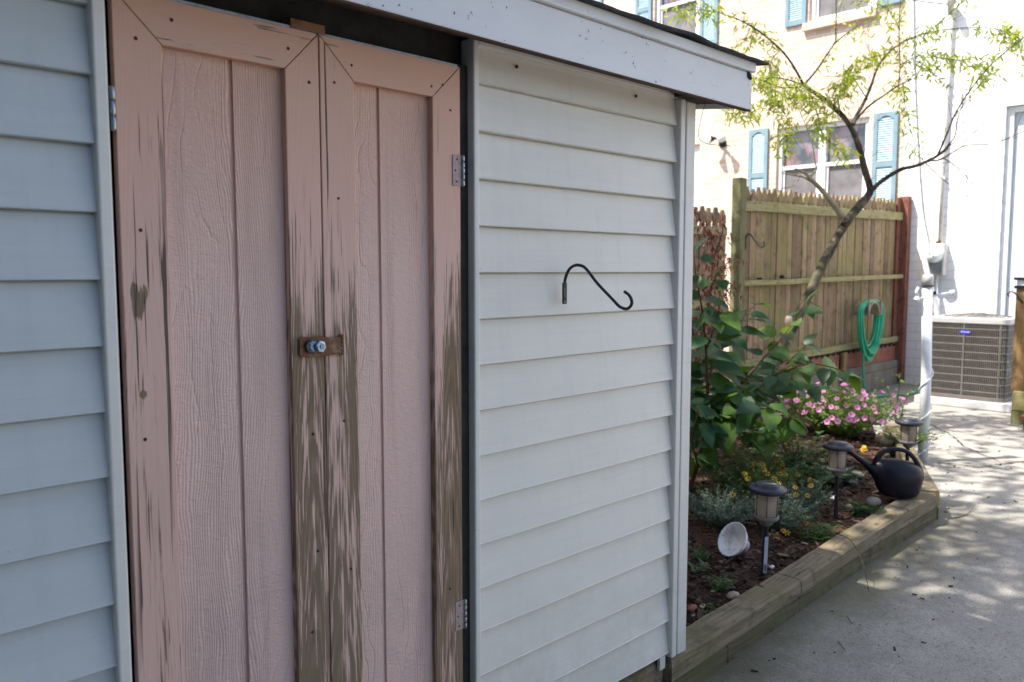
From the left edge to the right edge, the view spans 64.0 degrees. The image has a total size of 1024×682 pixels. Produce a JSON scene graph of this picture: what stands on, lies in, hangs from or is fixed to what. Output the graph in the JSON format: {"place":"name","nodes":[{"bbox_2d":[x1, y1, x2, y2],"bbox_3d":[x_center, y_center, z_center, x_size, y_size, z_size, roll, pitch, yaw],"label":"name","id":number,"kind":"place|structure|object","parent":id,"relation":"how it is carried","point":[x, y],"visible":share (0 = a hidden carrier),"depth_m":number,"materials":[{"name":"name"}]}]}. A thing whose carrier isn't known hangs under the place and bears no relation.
{"place":"outdoors","nodes":[
{"label":"outdoors","id":0,"kind":"place"},
{"bbox_2d":[686,396,899,626],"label":"soil","id":1,"kind":"structure","parent":0,"point":[750,574],"depth_m":3.88,"materials":[{"name":"brown soil"}]},
{"bbox_2d":[0,0,768,681],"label":"garden shed","id":2,"kind":"structure","parent":1,"relation":"on","point":[458,450],"depth_m":1.75,"materials":[{"name":"plastic"}]},
{"bbox_2d":[107,0,329,681],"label":"door","id":3,"kind":"structure","parent":2,"relation":"in","point":[214,112],"depth_m":1.57,"materials":[{"name":"paint"}]},
{"bbox_2d":[282,18,324,34],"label":"wood block","id":4,"kind":"structure","parent":2,"relation":"attached to","point":[306,26],"depth_m":1.64,"materials":[{"name":"brown wood"}]},
{"bbox_2d":[305,339,325,353],"bbox_3d":[-0.400,0.012,1.675,0.040,0.030,0.026,-5,7,-44],"label":"door knob","id":5,"kind":"object","parent":2,"relation":"attached to","point":[314,346],"visible":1,"depth_m":1.67,"materials":[{"name":"silver metal"}]},
{"bbox_2d":[317,34,466,681],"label":"door","id":6,"kind":"structure","parent":2,"relation":"in","point":[392,170],"depth_m":1.86,"materials":[{"name":"paint"}]},
{"bbox_2d":[562,264,633,310],"bbox_3d":[0.221,-0.142,2.127,0.013,0.119,0.234,-5,7,-44],"label":"plant hook","id":7,"kind":"object","parent":2,"relation":"attached to","point":[564,292],"visible":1,"depth_m":2.13,"materials":[{"name":"black metal"}]},
{"bbox_2d":[698,103,729,145],"bbox_3d":[0.667,-0.726,2.700,0.108,0.164,0.010,0,5,-1],"label":"hanging wire","id":8,"kind":"object","parent":2,"relation":"hanging from","point":[698,132],"visible":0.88,"depth_m":2.70,"materials":[{"name":"white metal"}]},
{"bbox_2d":[688,547,717,561],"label":"weed","id":9,"kind":"object","parent":1,"relation":"on","point":[702,558],"visible":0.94,"depth_m":3.52,"materials":[{"name":"green plant"}]},
{"bbox_2d":[701,603,717,613],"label":"weed","id":10,"kind":"object","parent":1,"relation":"on","point":[706,611],"visible":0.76,"depth_m":3.07,"materials":[{"name":"green plant"}]},
{"bbox_2d":[702,575,737,591],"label":"weed","id":11,"kind":"object","parent":1,"relation":"on","point":[718,586],"visible":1,"depth_m":3.25,"materials":[{"name":"green plant"}]},
{"bbox_2d":[688,484,756,527],"bbox_3d":[0.989,0.794,3.933,0.521,0.177,0.546,-5,7,-44],"label":"lavender cotton","id":12,"kind":"object","parent":1,"relation":"on","point":[721,516],"visible":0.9,"depth_m":3.92,"materials":[{"name":"silver plant"}]},
{"bbox_2d":[726,591,739,599],"bbox_3d":[0.864,0.996,3.204,0.064,0.032,0.042,-5,7,-44],"label":"stone","id":13,"kind":"object","parent":1,"relation":"on","point":[731,595],"visible":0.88,"depth_m":3.19,"materials":[{"name":"beige stone"}]},
{"bbox_2d":[720,563,752,575],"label":"twig","id":14,"kind":"object","parent":1,"relation":"on","point":[736,572],"visible":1,"depth_m":3.34,"materials":[{"name":"grey plant"}]},
{"bbox_2d":[741,426,765,433],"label":"leafy perennial","id":15,"kind":"object","parent":1,"relation":"on","point":[762,430],"visible":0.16,"depth_m":5.51,"materials":[{"name":"green plant"}]},
{"bbox_2d":[747,447,760,453],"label":"weed","id":16,"kind":"object","parent":1,"relation":"on","point":[755,450],"visible":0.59,"depth_m":5.26,"materials":[{"name":"green plant"}]},
{"bbox_2d":[696,439,813,535],"bbox_3d":[1.166,0.692,3.978,0.572,0.348,1.070,1,5,15],"label":"coreopsis","id":17,"kind":"object","parent":1,"relation":"on","point":[747,478],"visible":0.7,"depth_m":4.16,"materials":[{"name":"green plant"}]},
{"bbox_2d":[749,480,786,576],"bbox_3d":[1.038,0.794,3.359,0.150,0.439,0.150,5,8,34],"label":"path light","id":18,"kind":"object","parent":1,"relation":"on","point":[768,493],"visible":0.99,"depth_m":3.31,"materials":[{"name":"grey plastic"}]},
{"bbox_2d":[689,237,865,492],"bbox_3d":[1.303,0.120,4.446,1.330,1.350,0.924,-2,5,-19],"label":"leaf shrub","id":19,"kind":"object","parent":1,"relation":"on","point":[728,410],"visible":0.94,"depth_m":4.26,"materials":[{"name":"green plant"}]},
{"bbox_2d":[734,484,820,532],"bbox_3d":[1.277,0.798,3.921,0.398,0.217,0.400,-5,7,-44],"label":"lavender cotton","id":20,"kind":"object","parent":1,"relation":"on","point":[788,519],"visible":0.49,"depth_m":3.86,"materials":[{"name":"silver plant"}]},
{"bbox_2d":[687,411,882,620],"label":"bark pieces","id":21,"kind":"object","parent":1,"relation":"on","point":[752,584],"visible":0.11,"depth_m":3.69,"materials":[{"name":"brown wood"}]},
{"bbox_2d":[686,402,894,625],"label":"mulch chips","id":22,"kind":"object","parent":1,"relation":"on","point":[756,564],"visible":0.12,"depth_m":3.89,"materials":[{"name":"brown wood"}]},
{"bbox_2d":[687,604,696,611],"bbox_3d":[0.683,1.012,3.104,0.057,0.024,0.030,-5,7,-44],"label":"brick shard","id":23,"kind":"object","parent":22,"relation":"on","point":[692,607],"visible":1,"depth_m":3.09,"materials":[{"name":"ceramic"}]},
{"bbox_2d":[688,559,710,573],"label":"weed","id":24,"kind":"object","parent":22,"relation":"on","point":[696,567],"visible":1,"depth_m":3.39,"materials":[{"name":"green plant"}]},
{"bbox_2d":[691,200,747,382],"bbox_3d":[1.320,-0.319,5.545,0.448,1.268,0.451,-5,7,-44],"label":"japanese maple","id":25,"kind":"object","parent":22,"relation":"on","point":[709,234],"visible":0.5,"depth_m":5.56,"materials":[{"name":"red plant"}]},
{"bbox_2d":[718,522,749,556],"bbox_3d":[0.956,0.848,3.529,0.130,0.136,0.150,-5,7,-44],"label":"bowl","id":26,"kind":"object","parent":22,"relation":"on","point":[733,539],"visible":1,"depth_m":3.55,"materials":[{"name":"ceramic"}]},
{"bbox_2d":[773,431,830,469],"bbox_3d":[1.708,0.643,4.888,0.466,0.254,0.488,-2,5,-18],"label":"leafy perennial","id":27,"kind":"object","parent":1,"relation":"on","point":[799,453],"visible":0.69,"depth_m":4.86,"materials":[{"name":"green plant"}]},
{"bbox_2d":[779,478,835,516],"bbox_3d":[1.462,0.779,4.085,0.309,0.194,0.291,0,5,-3],"label":"lavender cotton","id":28,"kind":"object","parent":1,"relation":"on","point":[807,501],"visible":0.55,"depth_m":4.07,"materials":[{"name":"silver plant"}]},
{"bbox_2d":[788,458,848,488],"bbox_3d":[1.676,0.728,4.511,0.323,0.161,0.299,1,5,15],"label":"leafy perennial","id":29,"kind":"object","parent":1,"relation":"on","point":[829,477],"visible":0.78,"depth_m":4.51,"materials":[{"name":"green plant"}]},
{"bbox_2d":[790,516,847,542],"bbox_3d":[1.422,0.869,3.809,0.287,0.122,0.272,0,5,-4],"label":"weed","id":30,"kind":"object","parent":1,"relation":"on","point":[821,534],"visible":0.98,"depth_m":3.80,"materials":[{"name":"green plant"}]},
{"bbox_2d":[822,440,853,518],"bbox_3d":[1.601,0.701,4.040,0.142,0.418,0.142,-2,5,-23],"label":"path light","id":31,"kind":"object","parent":1,"relation":"on","point":[837,456],"visible":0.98,"depth_m":4.00,"materials":[{"name":"grey plastic"}]},
{"bbox_2d":[775,379,907,437],"bbox_3d":[2.320,0.481,5.829,0.894,0.392,0.888,-5,7,-44],"label":"petunia","id":32,"kind":"object","parent":1,"relation":"on","point":[852,418],"visible":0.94,"depth_m":5.71,"materials":[{"name":"pink plant"}]},
{"bbox_2d":[818,465,864,485],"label":"leafy perennial","id":33,"kind":"object","parent":1,"relation":"on","point":[843,480],"visible":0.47,"depth_m":4.54,"materials":[{"name":"green plant"}]},
{"bbox_2d":[660,0,1023,430],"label":"peach tree","id":34,"kind":"object","parent":1,"relation":"on","point":[843,226],"visible":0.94,"depth_m":6.41,"materials":[{"name":"green plant"}]},
{"bbox_2d":[785,309,792,326],"bbox_3d":[1.990,-0.165,5.895,0.053,0.132,0.053,-2,5,-25],"label":"glass ornament","id":35,"kind":"object","parent":34,"relation":"hanging from","point":[788,320],"visible":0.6,"depth_m":5.88,"materials":[{"name":"white glass"}]},
{"bbox_2d":[833,497,888,515],"bbox_3d":[1.745,0.829,4.088,0.232,0.091,0.178,-1,5,-14],"label":"weed","id":36,"kind":"object","parent":1,"relation":"on","point":[855,509],"visible":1,"depth_m":4.08,"materials":[{"name":"green plant"}]},
{"bbox_2d":[860,445,867,452],"bbox_3d":[2.259,0.707,5.261,0.042,0.074,0.044,-5,7,-44],"label":"marigold","id":37,"kind":"object","parent":1,"relation":"on","point":[863,449],"visible":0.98,"depth_m":5.26,"materials":[{"name":"yellow plant"}]},
{"bbox_2d":[865,496,881,506],"bbox_3d":[1.863,0.832,4.234,0.091,0.056,0.068,-5,7,-44],"label":"stone","id":38,"kind":"object","parent":1,"relation":"on","point":[873,500],"visible":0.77,"depth_m":4.21,"materials":[{"name":"grey stone"}]},
{"bbox_2d":[875,431,898,446],"bbox_3d":[2.576,0.675,5.649,0.262,0.110,0.168,-5,7,-44],"label":"stone","id":39,"kind":"object","parent":1,"relation":"on","point":[881,439],"visible":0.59,"depth_m":5.56,"materials":[{"name":"beige stone"}]},
{"bbox_2d":[895,417,922,460],"bbox_3d":[2.205,0.634,4.573,0.142,0.418,0.142,1,6,9],"label":"path light","id":40,"kind":"object","parent":1,"relation":"on","point":[908,433],"visible":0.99,"depth_m":4.53,"materials":[{"name":"grey plastic"}]},
{"bbox_2d":[873,426,945,445],"bbox_3d":[2.660,0.628,5.514,0.461,0.182,0.328,3,6,32],"label":"leafy perennial","id":41,"kind":"object","parent":1,"relation":"on","point":[890,435],"visible":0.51,"depth_m":5.52,"materials":[{"name":"green plant"}]},
{"bbox_2d":[820,352,838,399],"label":"ornamental grass","id":42,"kind":"object","parent":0,"point":[832,384],"depth_m":6.16,"materials":[{"name":"plant"}]},
{"bbox_2d":[703,384,1023,681],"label":"patio","id":43,"kind":"structure","parent":0,"point":[980,627],"depth_m":3.42,"materials":[{"name":"concrete"}]},
{"bbox_2d":[618,423,939,681],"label":"timber edging","id":44,"kind":"object","parent":43,"relation":"on","point":[719,638],"visible":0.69,"depth_m":3.32,"materials":[{"name":"brown wood"}]},
{"bbox_2d":[847,447,923,497],"bbox_3d":[1.946,0.680,4.282,0.413,0.258,0.151,0,5,2],"label":"watering can","id":45,"kind":"object","parent":44,"relation":"on","point":[897,478],"visible":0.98,"depth_m":4.23,"materials":[{"name":"black plastic"}]},
{"bbox_2d":[873,372,920,418],"bbox_3d":[2.885,0.420,6.077,0.179,0.371,0.424,-2,5,-25],"label":"rambling plant","id":46,"kind":"object","parent":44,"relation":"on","point":[900,381],"visible":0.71,"depth_m":6.10,"materials":[{"name":"green plant"}]},
{"bbox_2d":[831,533,868,589],"bbox_3d":[1.500,0.963,3.634,0.014,0.166,0.347,0,5,-5],"label":"twig","id":47,"kind":"object","parent":43,"relation":"on","point":[858,552],"visible":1,"depth_m":3.57,"materials":[{"name":"brown plant"}]},
{"bbox_2d":[751,414,1023,671],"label":"leaf litter","id":48,"kind":"object","parent":43,"relation":"on","point":[923,553],"visible":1,"depth_m":3.65,"materials":[{"name":"brown plant"}]},
{"bbox_2d":[913,274,955,462],"bbox_3d":[2.829,0.198,5.554,0.276,1.300,0.087,0,5,-6],"label":"clothesline pole","id":49,"kind":"object","parent":43,"relation":"on","point":[928,292],"visible":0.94,"depth_m":5.51,"materials":[{"name":"white metal"}]},
{"bbox_2d":[918,369,933,455],"bbox_3d":[2.810,0.496,5.584,0.095,0.626,0.091,-5,7,-44],"label":"cord","id":50,"kind":"object","parent":49,"relation":"attached to","point":[928,413],"visible":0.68,"depth_m":5.56,"materials":[{"name":"white paint"}]},
{"bbox_2d":[899,0,1023,384],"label":"white house","id":51,"kind":"structure","parent":43,"relation":"on","point":[985,264],"depth_m":8.88,"materials":[{"name":"paint"}]},
{"bbox_2d":[913,1,929,243],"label":"wall cable","id":52,"kind":"object","parent":51,"relation":"attached to","point":[917,124],"depth_m":9.21,"materials":[{"name":"white plastic"}]},
{"bbox_2d":[924,260,939,315],"bbox_3d":[4.668,-0.202,9.136,0.194,1.405,0.090,0,5,-3],"label":"conduit","id":53,"kind":"object","parent":51,"relation":"attached to","point":[935,299],"visible":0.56,"depth_m":9.09,"materials":[{"name":"white paint"}]},
{"bbox_2d":[925,241,947,274],"bbox_3d":[4.675,-0.916,9.061,0.244,0.380,0.185,-5,7,-44],"label":"electric meter","id":54,"kind":"object","parent":51,"relation":"attached to","point":[936,256],"visible":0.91,"depth_m":9.02,"materials":[{"name":"paint"}]},
{"bbox_2d":[938,0,956,241],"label":"conduit","id":55,"kind":"object","parent":51,"relation":"attached to","point":[946,99],"visible":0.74,"depth_m":8.96,"materials":[{"name":"metal"}]},
{"bbox_2d":[911,0,947,4],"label":"overhead cable","id":56,"kind":"object","parent":55,"relation":"attached to","point":[930,2],"visible":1,"depth_m":8.73,"materials":[{"name":"white metal"}]},
{"bbox_2d":[1006,112,1023,315],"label":"door","id":57,"kind":"structure","parent":51,"relation":"in","point":[1016,246],"depth_m":8.67,"materials":[{"name":"paint"}]},
{"bbox_2d":[914,394,1011,412],"bbox_3d":[4.585,0.572,8.122,0.890,0.075,0.840,-5,7,-44],"label":"equipment pad","id":58,"kind":"object","parent":43,"relation":"on","point":[1006,407],"visible":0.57,"depth_m":7.76,"materials":[{"name":"concrete"}]},
{"bbox_2d":[931,312,1014,402],"bbox_3d":[4.567,0.128,8.066,0.720,0.818,0.710,-5,7,-44],"label":"air conditioner","id":59,"kind":"object","parent":58,"relation":"on","point":[972,355],"visible":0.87,"depth_m":7.79,"materials":[{"name":"metal"}]},
{"bbox_2d":[930,424,998,460],"bbox_3d":[3.427,0.756,6.333,0.070,0.001,1.483,1,5,10],"label":"pavement crack","id":60,"kind":"object","parent":43,"relation":"on","point":[963,445],"visible":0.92,"depth_m":6.13,"materials":[{"name":"grey concrete"}]},
{"bbox_2d":[938,461,1023,466],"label":"pavement joint","id":61,"kind":"object","parent":43,"relation":"on","point":[982,466],"visible":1,"depth_m":5.53,"materials":[{"name":"grey concrete"}]},
{"bbox_2d":[1010,289,1023,429],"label":"fence post","id":62,"kind":"object","parent":43,"relation":"on","point":[1017,394],"visible":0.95,"depth_m":6.97,"materials":[{"name":"brown wood"}]},
{"bbox_2d":[1007,291,1022,302],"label":"gate hook","id":63,"kind":"object","parent":62,"relation":"attached to","point":[1015,294],"visible":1,"depth_m":6.95,"materials":[{"name":"black metal"}]},
{"bbox_2d":[1014,277,1023,288],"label":"post cap light","id":64,"kind":"object","parent":62,"relation":"on","point":[1020,283],"visible":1,"depth_m":6.94,"materials":[{"name":"black metal"}]},
{"bbox_2d":[844,383,920,397],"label":"ground","id":65,"kind":"structure","parent":0,"point":[883,388],"depth_m":10.42,"materials":[{"name":"grey concrete"}]},
{"bbox_2d":[595,0,909,351],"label":"brick house","id":66,"kind":"structure","parent":65,"relation":"on","point":[802,28],"depth_m":10.20,"materials":[{"name":"white paint"}]},
{"bbox_2d":[656,0,698,33],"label":"window","id":67,"kind":"structure","parent":66,"relation":"in","point":[660,4],"depth_m":11.47,"materials":[{"name":"white glass"}]},
{"bbox_2d":[694,145,699,210],"bbox_3d":[2.310,-1.318,11.707,0.040,2.830,0.890,-5,7,-44],"label":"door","id":68,"kind":"structure","parent":66,"relation":"in","point":[697,147],"depth_m":11.34,"materials":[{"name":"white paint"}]},
{"bbox_2d":[707,134,726,146],"bbox_3d":[2.741,-2.662,10.890,0.230,0.159,0.292,-5,7,-44],"label":"flood light","id":69,"kind":"object","parent":66,"relation":"attached to","point":[721,138],"visible":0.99,"depth_m":10.87,"materials":[{"name":"white metal"}]},
{"bbox_2d":[777,117,868,198],"bbox_3d":[3.835,-2.095,10.113,0.090,1.150,1.160,-5,7,-44],"label":"window","id":70,"kind":"structure","parent":66,"relation":"in","point":[839,180],"depth_m":10.06,"materials":[{"name":"grey glass"}]},
{"bbox_2d":[810,0,873,21],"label":"window","id":71,"kind":"structure","parent":66,"relation":"in","point":[819,8],"depth_m":9.91,"materials":[{"name":"white paint"}]},
{"bbox_2d":[699,359,898,416],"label":"block wall","id":72,"kind":"structure","parent":65,"relation":"on","point":[881,370],"depth_m":8.96,"materials":[{"name":"concrete"}]},
{"bbox_2d":[691,206,726,393],"bbox_3d":[-0.737,-0.120,4.323,7.031,1.521,0.063,-5,7,-44],"label":"picket fence","id":73,"kind":"object","parent":72,"relation":"on","point":[711,217],"visible":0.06,"depth_m":6.58,"materials":[{"name":"brown wood"}]},
{"bbox_2d":[728,177,746,383],"bbox_3d":[1.880,-0.459,6.843,0.096,1.776,0.086,-5,7,-44],"label":"fence post","id":74,"kind":"object","parent":72,"relation":"on","point":[739,201],"visible":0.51,"depth_m":6.78,"materials":[{"name":"brown wood"}]},
{"bbox_2d":[745,233,764,248],"bbox_3d":[2.001,-0.824,6.750,0.013,0.130,0.181,-5,7,-44],"label":"plant hook","id":75,"kind":"object","parent":74,"relation":"attached to","point":[754,240],"visible":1,"depth_m":6.76,"materials":[{"name":"black metal"}]},
{"bbox_2d":[723,344,894,382],"bbox_3d":[3.105,0.219,8.239,3.530,0.189,0.130,-5,7,-44],"label":"red kick board","id":76,"kind":"object","parent":72,"relation":"on","point":[882,354],"visible":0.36,"depth_m":8.69,"materials":[{"name":"paint"}]},
{"bbox_2d":[743,186,911,389],"bbox_3d":[3.204,-0.482,8.154,3.635,2.110,0.116,-5,7,-44],"label":"picket fence","id":77,"kind":"object","parent":72,"relation":"on","point":[795,232],"visible":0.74,"depth_m":8.09,"materials":[{"name":"brown wood"}]},
{"bbox_2d":[854,298,881,315],"bbox_3d":[3.703,-0.359,8.532,0.330,0.180,0.165,-5,7,-44],"label":"hose hanger","id":78,"kind":"object","parent":77,"relation":"attached to","point":[873,308],"visible":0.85,"depth_m":8.52,"materials":[{"name":"beige metal"}]},
{"bbox_2d":[857,300,917,397],"bbox_3d":[4.055,0.061,8.654,1.296,1.001,0.338,-2,5,-25],"label":"garden hose","id":79,"kind":"object","parent":78,"relation":"hanging from","point":[868,355],"visible":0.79,"depth_m":8.50,"materials":[{"name":"green rubber"}]}
]}

